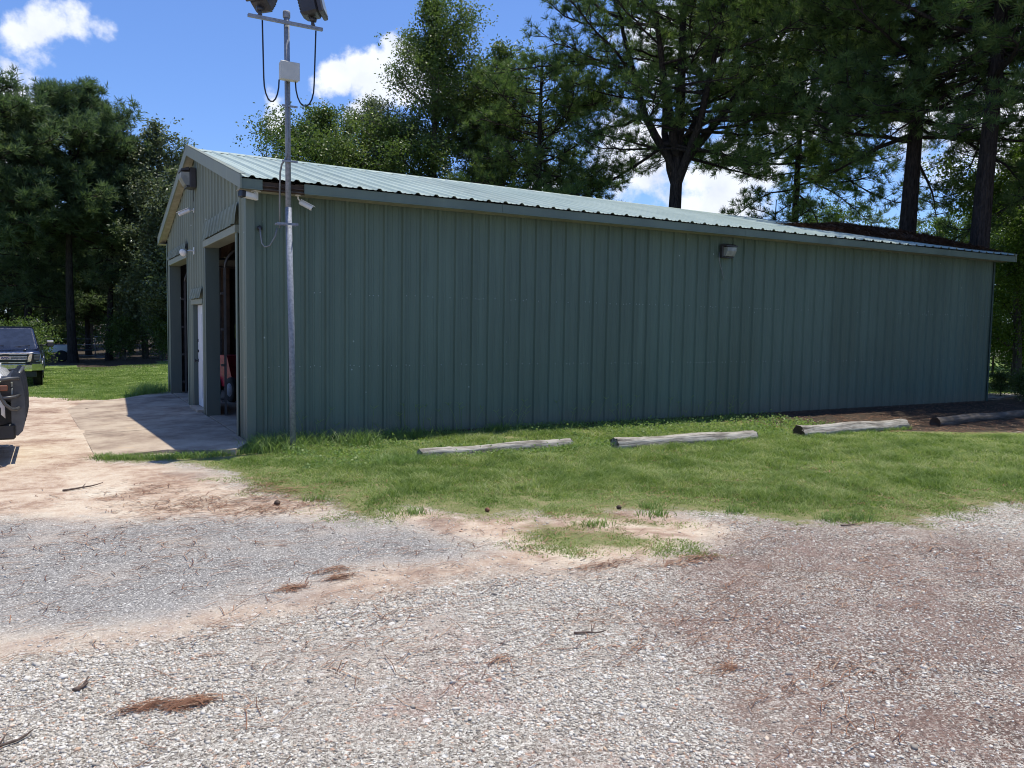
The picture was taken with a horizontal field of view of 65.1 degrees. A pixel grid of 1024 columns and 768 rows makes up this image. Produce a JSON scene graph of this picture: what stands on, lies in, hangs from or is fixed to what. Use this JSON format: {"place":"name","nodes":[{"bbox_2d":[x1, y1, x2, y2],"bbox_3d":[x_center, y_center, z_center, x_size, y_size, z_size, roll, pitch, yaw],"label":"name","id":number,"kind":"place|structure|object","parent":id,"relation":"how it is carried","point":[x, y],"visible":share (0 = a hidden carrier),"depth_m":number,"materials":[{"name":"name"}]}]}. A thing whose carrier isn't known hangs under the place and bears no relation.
{"place":"outdoors","nodes":[
{"label":"outdoors","id":0,"kind":"place"},
{"bbox_2d":[27,363,167,399],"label":"lawn grass","id":1,"kind":"structure","parent":0,"point":[105,385],"depth_m":28.64,"materials":[{"name":"green plant"}]},
{"bbox_2d":[0,322,1023,767],"bbox_3d":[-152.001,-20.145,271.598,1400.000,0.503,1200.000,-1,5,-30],"label":"ground","id":2,"kind":"structure","parent":0,"point":[48,448],"depth_m":5.14,"materials":[{"name":"grey gravel"}]},
{"bbox_2d":[0,363,28,439],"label":"white pickup","id":3,"kind":"object","parent":2,"relation":"on","point":[14,399],"visible":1,"depth_m":9.98,"materials":[{"name":"paint"}]},
{"bbox_2d":[0,326,53,384],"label":"navy pickup","id":4,"kind":"object","parent":2,"relation":"on","point":[21,345],"visible":0.99,"depth_m":26.58,"materials":[{"name":"paint"}]},
{"bbox_2d":[0,251,57,336],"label":"woodland tree","id":5,"kind":"object","parent":2,"relation":"on","point":[17,312],"visible":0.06,"depth_m":55.48,"materials":[{"name":"green plant"}]},
{"bbox_2d":[0,312,62,366],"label":"undergrowth bush","id":6,"kind":"object","parent":2,"relation":"on","point":[42,339],"visible":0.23,"depth_m":34.17,"materials":[{"name":"green plant"}]},
{"bbox_2d":[0,64,75,259],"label":"pine","id":7,"kind":"object","parent":2,"relation":"on","point":[14,192],"visible":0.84,"depth_m":36.71,"materials":[{"name":"green plant"}]},
{"bbox_2d":[0,218,95,325],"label":"pine","id":8,"kind":"object","parent":2,"relation":"on","point":[30,273],"visible":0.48,"depth_m":42.35,"materials":[{"name":"green plant"}]},
{"bbox_2d":[2,303,97,343],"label":"woodland tree","id":9,"kind":"object","parent":2,"relation":"on","point":[43,325],"visible":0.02,"depth_m":58.87,"materials":[{"name":"green plant"}]},
{"bbox_2d":[18,315,82,343],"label":"woodland tree","id":10,"kind":"object","parent":2,"relation":"on","point":[52,333],"visible":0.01,"depth_m":64.90,"materials":[{"name":"green plant"}]},
{"bbox_2d":[45,345,66,361],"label":"utility trailer","id":11,"kind":"object","parent":2,"relation":"on","point":[61,350],"visible":0.62,"depth_m":41.66,"materials":[{"name":"grey metal"}]},
{"bbox_2d":[0,242,117,354],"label":"tree","id":12,"kind":"object","parent":2,"relation":"on","point":[47,316],"visible":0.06,"depth_m":46.86,"materials":[{"name":"green plant"}]},
{"bbox_2d":[21,247,119,354],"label":"tree","id":13,"kind":"object","parent":2,"relation":"on","point":[95,306],"visible":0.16,"depth_m":46.84,"materials":[{"name":"green plant"}]},
{"bbox_2d":[0,75,154,362],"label":"pine","id":14,"kind":"object","parent":2,"relation":"on","point":[97,120],"visible":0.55,"depth_m":39.31,"materials":[{"name":"green plant"}]},
{"bbox_2d":[62,482,102,490],"bbox_3d":[-4.588,1.093,8.598,0.043,0.040,0.461,3,5,29],"label":"twig","id":15,"kind":"object","parent":2,"relation":"on","point":[83,486],"visible":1,"depth_m":8.54,"materials":[{"name":"wood"}]},
{"bbox_2d":[50,307,124,349],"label":"woodland tree","id":16,"kind":"object","parent":2,"relation":"on","point":[80,340],"visible":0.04,"depth_m":56.85,"materials":[{"name":"green plant"}]},
{"bbox_2d":[76,235,108,343],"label":"woodland tree","id":17,"kind":"object","parent":2,"relation":"on","point":[96,332],"visible":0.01,"depth_m":64.89,"materials":[{"name":"green plant"}]},
{"bbox_2d":[73,249,133,354],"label":"tree","id":18,"kind":"object","parent":2,"relation":"on","point":[93,317],"visible":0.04,"depth_m":47.63,"materials":[{"name":"green plant"}]},
{"bbox_2d":[51,134,162,360],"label":"pine","id":19,"kind":"object","parent":2,"relation":"on","point":[90,263],"visible":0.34,"depth_m":41.23,"materials":[{"name":"green plant"}]},
{"bbox_2d":[49,340,167,355],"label":"wire fence","id":20,"kind":"object","parent":2,"relation":"on","point":[96,355],"visible":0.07,"depth_m":43.79,"materials":[{"name":"grey metal"}]},
{"bbox_2d":[95,336,140,357],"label":"tube gate","id":21,"kind":"structure","parent":2,"relation":"on","point":[114,357],"depth_m":43.20,"materials":[{"name":"metal"}]},
{"bbox_2d":[73,209,167,358],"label":"grey oak","id":22,"kind":"object","parent":2,"relation":"on","point":[126,306],"visible":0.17,"depth_m":42.27,"materials":[{"name":"green plant"}]},
{"bbox_2d":[90,309,151,359],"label":"undergrowth bush","id":23,"kind":"object","parent":2,"relation":"on","point":[122,324],"visible":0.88,"depth_m":41.91,"materials":[{"name":"green plant"}]},
{"bbox_2d":[107,165,177,339],"bbox_3d":[-16.858,-5.961,40.612,5.772,10.141,6.042,0,4,-7],"label":"grey oak","id":24,"kind":"object","parent":2,"relation":"on","point":[153,280],"visible":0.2,"depth_m":39.05,"materials":[{"name":"green plant"}]},
{"bbox_2d":[107,112,197,359],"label":"grey oak","id":25,"kind":"object","parent":2,"relation":"on","point":[156,134],"visible":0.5,"depth_m":40.94,"materials":[{"name":"green plant"}]},
{"bbox_2d":[139,311,167,360],"bbox_3d":[-17.065,-2.318,40.340,3.812,2.945,2.830,5,6,43],"label":"undergrowth bush","id":26,"kind":"object","parent":2,"relation":"on","point":[160,345],"visible":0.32,"depth_m":39.98,"materials":[{"name":"green plant"}]},
{"bbox_2d":[139,333,167,354],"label":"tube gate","id":27,"kind":"structure","parent":2,"relation":"on","point":[149,350],"depth_m":43.80,"materials":[{"name":"metal"}]},
{"bbox_2d":[67,392,246,456],"bbox_3d":[-6.947,0.743,14.852,2.230,0.387,9.850,-1,5,-30],"label":"concrete apron","id":28,"kind":"object","parent":2,"relation":"on","point":[202,435],"visible":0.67,"depth_m":13.29,"materials":[{"name":"grey concrete"}]},
{"bbox_2d":[247,10,322,447],"bbox_3d":[-3.168,-2.029,11.168,1.000,6.090,0.483,-1,5,-30],"label":"light pole","id":29,"kind":"object","parent":2,"relation":"on","point":[289,71],"visible":0.99,"depth_m":11.04,"materials":[{"name":"metal"}]},
{"bbox_2d":[246,0,277,14],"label":"floodlight","id":30,"kind":"object","parent":29,"relation":"attached to","point":[263,6],"visible":1,"depth_m":10.65,"materials":[{"name":"grey metal"}]},
{"bbox_2d":[297,0,327,25],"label":"floodlight","id":31,"kind":"object","parent":29,"relation":"on","point":[312,11],"visible":1,"depth_m":10.88,"materials":[{"name":"grey metal"}]},
{"bbox_2d":[230,98,384,170],"bbox_3d":[-7.932,-6.054,32.983,7.705,11.281,9.144,-1,5,-30],"label":"sweetgum tree","id":32,"kind":"object","parent":2,"relation":"on","point":[317,137],"visible":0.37,"depth_m":31.49,"materials":[{"name":"green plant"}]},
{"bbox_2d":[339,89,446,173],"bbox_3d":[-5.559,-6.742,35.998,6.802,12.223,6.794,4,5,39],"label":"sweetgum tree","id":33,"kind":"object","parent":2,"relation":"on","point":[377,105],"visible":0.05,"depth_m":33.90,"materials":[{"name":"green plant"}]},
{"bbox_2d":[355,0,524,182],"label":"sweetgum tree","id":34,"kind":"object","parent":2,"relation":"on","point":[434,61],"visible":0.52,"depth_m":32.30,"materials":[{"name":"green plant"}]},
{"bbox_2d":[55,381,912,528],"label":"tall weeds","id":35,"kind":"object","parent":2,"relation":"on","point":[262,442],"visible":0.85,"depth_m":11.30,"materials":[{"name":"green plant"}]},
{"bbox_2d":[417,438,572,456],"bbox_3d":[-0.187,0.936,11.518,2.582,0.210,0.200,-2,5,-33],"label":"parking log","id":36,"kind":"object","parent":2,"relation":"on","point":[505,445],"visible":0.53,"depth_m":11.41,"materials":[{"name":"grey wood"}]},
{"bbox_2d":[437,33,581,188],"bbox_3d":[-0.378,-7.715,34.897,7.518,14.503,6.864,-1,5,-30],"label":"sweetgum tree","id":37,"kind":"object","parent":2,"relation":"on","point":[502,52],"visible":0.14,"depth_m":33.65,"materials":[{"name":"green plant"}]},
{"bbox_2d":[0,402,1023,767],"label":"pine straw","id":38,"kind":"object","parent":2,"relation":"on","point":[188,702],"visible":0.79,"depth_m":5.79,"materials":[{"name":"brown plant"}]},
{"bbox_2d":[296,392,745,439],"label":"seed stalks","id":39,"kind":"object","parent":2,"relation":"on","point":[519,413],"visible":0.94,"depth_m":13.36,"materials":[{"name":"green plant"}]},
{"bbox_2d":[432,43,640,201],"bbox_3d":[1.498,-6.992,32.577,9.677,13.450,9.560,-1,5,-30],"label":"loblolly pine","id":40,"kind":"object","parent":2,"relation":"on","point":[568,106],"visible":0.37,"depth_m":30.86,"materials":[{"name":"green plant"}]},
{"bbox_2d":[282,409,834,469],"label":"ground weeds","id":41,"kind":"object","parent":2,"relation":"on","point":[737,419],"visible":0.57,"depth_m":13.46,"materials":[{"name":"green plant"}]},
{"bbox_2d":[157,144,1016,445],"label":"metal building","id":42,"kind":"structure","parent":2,"relation":"on","point":[497,302],"depth_m":14.45,"materials":[{"name":"green metal"}]},
{"bbox_2d":[176,208,193,215],"bbox_3d":[-6.280,-3.306,15.438,0.337,0.165,0.124,1,4,-6],"label":"security camera","id":43,"kind":"object","parent":42,"relation":"attached to","point":[184,211],"visible":1,"depth_m":15.40,"materials":[{"name":"white plastic"}]},
{"bbox_2d":[178,167,195,200],"bbox_3d":[-6.156,-3.777,15.217,0.269,0.617,0.403,-1,5,-30],"label":"gable light","id":44,"kind":"object","parent":42,"relation":"attached to","point":[187,177],"visible":1,"depth_m":15.08,"materials":[{"name":"grey metal"}]},
{"bbox_2d":[179,242,194,255],"bbox_3d":[-6.255,-2.624,15.460,0.142,0.344,0.286,4,5,39],"label":"bulb light","id":45,"kind":"object","parent":42,"relation":"attached to","point":[182,252],"visible":1,"depth_m":15.39,"materials":[{"name":"white plastic"}]},
{"bbox_2d":[194,305,203,406],"bbox_3d":[-6.027,-0.538,15.584,0.127,1.994,1.140,-1,5,-30],"label":"entry door","id":46,"kind":"structure","parent":42,"relation":"in","point":[200,321],"depth_m":15.80,"materials":[{"name":"white paint"}]},
{"bbox_2d":[219,256,234,266],"bbox_3d":[-5.506,-2.785,18.657,2.645,0.040,2.660,-1,5,-30],"label":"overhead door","id":47,"kind":"structure","parent":42,"relation":"in","point":[230,263],"depth_m":18.13,"materials":[{"name":"brown metal"}]},
{"bbox_2d":[220,355,235,401],"bbox_3d":[-6.119,-0.146,17.739,0.784,0.990,1.665,-3,6,-44],"label":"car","id":48,"kind":"object","parent":42,"relation":"on","point":[231,378],"visible":0.25,"depth_m":17.32,"materials":[{"name":"red paint"}]},
{"bbox_2d":[238,190,260,199],"bbox_3d":[-3.634,-2.624,11.110,0.106,0.130,0.312,4,5,36],"label":"box camera","id":49,"kind":"object","parent":42,"relation":"attached to","point":[251,195],"visible":1,"depth_m":11.06,"materials":[{"name":"white plastic"}]},
{"bbox_2d":[257,225,277,247],"bbox_3d":[-3.476,-2.091,11.382,0.320,0.315,0.087,2,4,18],"label":"cable","id":50,"kind":"object","parent":42,"relation":"attached to","point":[259,227],"visible":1,"depth_m":11.37,"materials":[{"name":"black plastic"}]},
{"bbox_2d":[295,195,314,210],"bbox_3d":[-2.970,-2.599,11.527,0.280,0.217,0.084,0,4,-9],"label":"security camera","id":51,"kind":"object","parent":42,"relation":"attached to","point":[305,204],"visible":1,"depth_m":11.50,"materials":[{"name":"white plastic"}]},
{"bbox_2d":[719,243,737,279],"bbox_3d":[4.223,-2.402,15.759,0.355,0.695,0.197,-1,5,-30],"label":"wall light","id":52,"kind":"object","parent":42,"relation":"attached to","point":[728,251],"visible":1,"depth_m":15.71,"materials":[{"name":"grey metal"}]},
{"bbox_2d":[777,221,1010,254],"bbox_3d":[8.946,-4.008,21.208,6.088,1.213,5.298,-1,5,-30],"label":"roof pine straw","id":53,"kind":"object","parent":42,"relation":"on","point":[888,230],"visible":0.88,"depth_m":20.17,"materials":[{"name":"brown plant"}]},
{"bbox_2d":[494,523,715,559],"bbox_3d":[0.770,1.336,6.899,1.868,0.043,1.192,1,4,1],"label":"grass patch","id":54,"kind":"object","parent":2,"relation":"on","point":[578,541],"visible":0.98,"depth_m":6.75,"materials":[{"name":"green plant"}]},
{"bbox_2d":[610,430,757,448],"bbox_3d":[2.795,0.898,12.748,2.857,0.245,0.249,-1,5,-28],"label":"parking log","id":55,"kind":"object","parent":2,"relation":"on","point":[646,441],"visible":0.52,"depth_m":12.59,"materials":[{"name":"grey wood"}]},
{"bbox_2d":[480,0,917,208],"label":"loblolly pine","id":56,"kind":"object","parent":2,"relation":"on","point":[677,148],"visible":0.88,"depth_m":27.58,"materials":[{"name":"green plant"}]},
{"bbox_2d":[737,190,823,222],"bbox_3d":[10.331,-3.932,32.251,4.914,7.769,4.658,-1,5,-30],"label":"young pine","id":57,"kind":"object","parent":2,"relation":"on","point":[789,218],"visible":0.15,"depth_m":31.59,"materials":[{"name":"green plant"}]},
{"bbox_2d":[667,0,955,225],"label":"loblolly pine","id":58,"kind":"object","parent":2,"relation":"on","point":[814,153],"visible":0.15,"depth_m":35.30,"materials":[{"name":"green plant"}]},
{"bbox_2d":[798,193,888,226],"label":"bright tree","id":59,"kind":"object","parent":2,"relation":"on","point":[840,214],"visible":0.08,"depth_m":42.16,"materials":[{"name":"green plant"}]},
{"bbox_2d":[792,419,909,435],"bbox_3d":[6.215,0.815,14.576,2.937,0.276,0.278,-1,5,-30],"label":"parking log","id":60,"kind":"object","parent":2,"relation":"on","point":[856,426],"visible":0.59,"depth_m":14.39,"materials":[{"name":"grey wood"}]},
{"bbox_2d":[723,0,1023,232],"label":"loblolly pine","id":61,"kind":"object","parent":2,"relation":"on","point":[834,71],"visible":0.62,"depth_m":24.50,"materials":[{"name":"green plant"}]},
{"bbox_2d":[789,0,1023,247],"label":"loblolly pine","id":62,"kind":"object","parent":2,"relation":"on","point":[993,100],"visible":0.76,"depth_m":21.76,"materials":[{"name":"green plant"}]},
{"bbox_2d":[886,211,1001,243],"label":"bright tree","id":63,"kind":"object","parent":2,"relation":"on","point":[934,224],"visible":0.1,"depth_m":41.51,"materials":[{"name":"green plant"}]},
{"bbox_2d":[921,130,1023,381],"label":"yard tree","id":64,"kind":"object","parent":2,"relation":"on","point":[1007,276],"visible":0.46,"depth_m":27.52,"materials":[{"name":"green plant"}]},
{"bbox_2d":[924,0,1023,242],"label":"loblolly pine","id":65,"kind":"object","parent":2,"relation":"on","point":[1007,198],"visible":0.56,"depth_m":22.75,"materials":[{"name":"green plant"}]},
{"bbox_2d":[929,410,1023,426],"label":"parking log","id":66,"kind":"object","parent":2,"relation":"on","point":[966,418],"visible":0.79,"depth_m":16.34,"materials":[{"name":"grey wood"}]},
{"bbox_2d":[949,190,1013,357],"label":"yard tree","id":67,"kind":"object","parent":2,"relation":"on","point":[991,242],"visible":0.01,"depth_m":42.09,"materials":[{"name":"green plant"}]},
{"bbox_2d":[949,24,1023,373],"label":"slim pine","id":68,"kind":"object","parent":2,"relation":"on","point":[1007,147],"visible":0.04,"depth_m":29.31,"materials":[{"name":"green plant"}]},
{"bbox_2d":[991,352,994,372],"bbox_3d":[26.159,-0.959,35.750,17.363,1.450,0.093,0,4,-8],"label":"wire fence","id":69,"kind":"object","parent":2,"relation":"on","point":[993,356],"visible":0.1,"depth_m":35.05,"materials":[{"name":"metal"}]},
{"bbox_2d":[964,188,1023,369],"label":"yard tree","id":70,"kind":"object","parent":2,"relation":"on","point":[1001,231],"visible":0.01,"depth_m":35.05,"materials":[{"name":"green plant"}]},
{"bbox_2d":[988,366,1015,395],"bbox_3d":[14.408,-0.027,23.492,0.920,0.957,1.239,-1,5,-30],"label":"undergrowth bush","id":71,"kind":"object","parent":2,"relation":"on","point":[997,378],"visible":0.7,"depth_m":23.49,"materials":[{"name":"green plant"}]},
{"bbox_2d":[990,348,1023,370],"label":"undergrowth bush","id":72,"kind":"object","parent":2,"relation":"on","point":[997,359],"visible":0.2,"depth_m":35.72,"materials":[{"name":"green plant"}]},
{"bbox_2d":[1001,365,1023,401],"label":"undergrowth bush","id":73,"kind":"object","parent":2,"relation":"on","point":[1018,384],"visible":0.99,"depth_m":21.59,"materials":[{"name":"green plant"}]},
{"bbox_2d":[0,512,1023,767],"bbox_3d":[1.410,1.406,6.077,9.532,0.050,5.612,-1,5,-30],"label":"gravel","id":74,"kind":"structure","parent":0,"point":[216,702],"depth_m":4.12,"materials":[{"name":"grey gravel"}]},
{"bbox_2d":[0,729,33,746],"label":"twig","id":75,"kind":"object","parent":74,"relation":"on","point":[11,741],"visible":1,"depth_m":3.42,"materials":[{"name":"wood"}]},
{"bbox_2d":[72,676,88,691],"bbox_3d":[-2.118,1.476,3.955,0.038,0.039,0.101,1,4,5],"label":"twig","id":76,"kind":"object","parent":74,"relation":"on","point":[82,686],"visible":1,"depth_m":3.93,"materials":[{"name":"wood"}]},
{"bbox_2d":[574,624,605,633],"bbox_3d":[0.461,1.458,4.776,0.194,0.035,0.070,1,4,-3],"label":"twig","id":77,"kind":"object","parent":74,"relation":"on","point":[582,632],"visible":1,"depth_m":4.75,"materials":[{"name":"wood"}]},
{"bbox_2d":[0,0,1023,319],"label":"sky","id":78,"kind":"structure","parent":0,"point":[199,62],"materials":[{"name":"blue"}]},
{"bbox_2d":[82,421,1023,558],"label":"lawn grass","id":79,"kind":"structure","parent":0,"point":[903,447],"depth_m":9.93,"materials":[{"name":"green plant"}]},
{"bbox_2d":[988,365,1023,393],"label":"side lawn grass","id":80,"kind":"structure","parent":0,"point":[1000,384],"depth_m":26.68,"materials":[{"name":"green plant"}]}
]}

